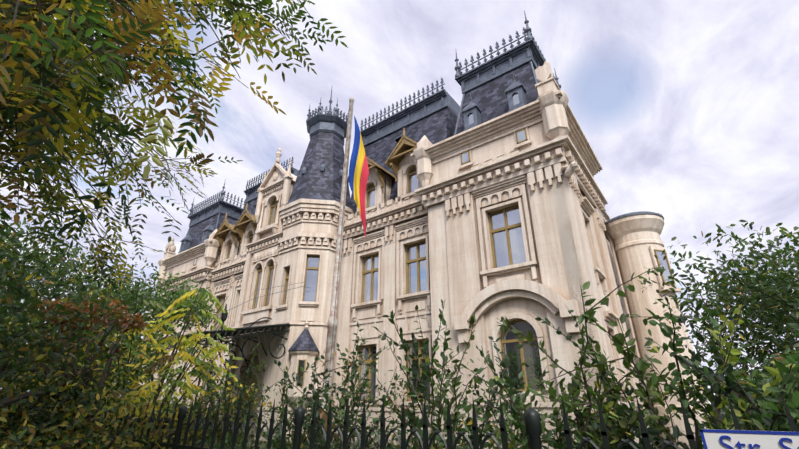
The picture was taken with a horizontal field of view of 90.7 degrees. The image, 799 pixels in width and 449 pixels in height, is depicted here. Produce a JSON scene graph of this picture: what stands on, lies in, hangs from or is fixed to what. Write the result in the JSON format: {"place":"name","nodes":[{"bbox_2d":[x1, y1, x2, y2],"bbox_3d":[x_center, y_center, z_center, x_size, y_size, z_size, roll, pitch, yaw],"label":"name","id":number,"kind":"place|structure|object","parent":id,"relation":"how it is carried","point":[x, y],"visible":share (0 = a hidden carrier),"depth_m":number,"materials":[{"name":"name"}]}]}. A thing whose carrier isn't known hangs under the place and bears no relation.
{"place":"outdoors","nodes":[
{"label":"outdoors","id":0,"kind":"place"},
{"bbox_2d":[22,404,760,448],"bbox_3d":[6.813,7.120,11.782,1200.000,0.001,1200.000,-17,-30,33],"label":"ground","id":1,"kind":"structure","parent":0,"point":[263,445],"depth_m":16.95,"materials":[{"name":"soil"}]},
{"bbox_2d":[0,0,347,315],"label":"ash tree","id":2,"kind":"object","parent":1,"relation":"on","point":[28,60],"depth_m":2.22,"materials":[{"name":"green plant"}]},
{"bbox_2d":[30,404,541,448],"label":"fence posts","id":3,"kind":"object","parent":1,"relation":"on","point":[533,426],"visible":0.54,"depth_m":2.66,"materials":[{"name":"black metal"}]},
{"bbox_2d":[321,97,353,411],"bbox_3d":[-1.569,0.790,9.915,0.484,10.000,0.312,-17,-30,33],"label":"flagpole","id":4,"kind":"object","parent":1,"relation":"on","point":[330,342],"visible":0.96,"depth_m":9.67,"materials":[{"name":"metal"}]},
{"bbox_2d":[328,101,352,382],"bbox_3d":[-1.476,0.186,10.035,0.212,8.400,0.012,-16,-29,31],"label":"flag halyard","id":5,"kind":"object","parent":4,"relation":"attached to","point":[340,244],"visible":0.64,"depth_m":9.89,"materials":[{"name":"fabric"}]},
{"bbox_2d":[348,116,368,239],"bbox_3d":[-1.115,-1.437,10.830,0.556,3.888,0.229,5,-25,-10],"label":"flag","id":6,"kind":"object","parent":4,"relation":"attached to","point":[358,173],"visible":1,"depth_m":10.79,"materials":[{"name":"fabric"}]},
{"bbox_2d":[0,208,798,448],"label":"garden tree","id":7,"kind":"object","parent":1,"relation":"on","point":[71,310],"depth_m":5.70,"materials":[{"name":"green plant"}]},
{"bbox_2d":[12,263,798,448],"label":"garden shrub","id":8,"kind":"object","parent":1,"relation":"on","point":[766,409],"depth_m":3.04,"materials":[{"name":"green plant"}]},
{"bbox_2d":[12,392,798,448],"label":"iron fence","id":9,"kind":"object","parent":1,"relation":"on","point":[382,440],"visible":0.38,"depth_m":2.41,"materials":[{"name":"black metal"}]},
{"bbox_2d":[139,61,709,448],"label":"palace","id":10,"kind":"structure","parent":1,"relation":"on","point":[542,176],"depth_m":18.21,"materials":[{"name":"beige stone"}]},
{"bbox_2d":[151,304,290,402],"bbox_3d":[-9.399,7.456,20.049,7.000,6.190,5.500,-17,-30,33],"label":"entrance canopy","id":11,"kind":"object","parent":10,"relation":"attached to","point":[223,333],"visible":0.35,"depth_m":19.40,"materials":[{"name":"black metal"}]},
{"bbox_2d":[213,128,416,249],"bbox_3d":[-5.819,-1.361,27.385,20.240,2.800,3.361,-17,-30,33],"label":"dormer gable","id":12,"kind":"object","parent":10,"relation":"attached to","point":[402,148],"visible":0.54,"depth_m":22.70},
{"bbox_2d":[148,62,539,351],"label":"roof","id":13,"kind":"structure","parent":10,"relation":"attached to","point":[489,99],"depth_m":24.13,"materials":[{"name":"grey stone"}]},
{"bbox_2d":[157,128,674,408],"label":"windows","id":14,"kind":"structure","parent":10,"relation":"attached to","point":[371,271],"depth_m":19.64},
{"bbox_2d":[178,10,663,378],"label":"roof trim","id":15,"kind":"structure","parent":10,"relation":"attached to","point":[517,56],"depth_m":24.86,"materials":[{"name":"grey metal"}]},
{"bbox_3d":[-7.024,4.554,6.563,33.000,0.380,0.340,-17,-30,33],"label":"fence","id":16,"kind":"object","parent":1,"relation":"on","visible":0},
{"bbox_2d":[699,429,798,448],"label":"street sign","id":17,"kind":"object","parent":16,"relation":"attached to","point":[728,439],"visible":1,"depth_m":1.32,"materials":[{"name":"metal"}]},
{"bbox_2d":[0,0,798,403],"label":"sky","id":18,"kind":"structure","parent":0,"point":[688,110],"materials":[{"name":"white"}]}
]}

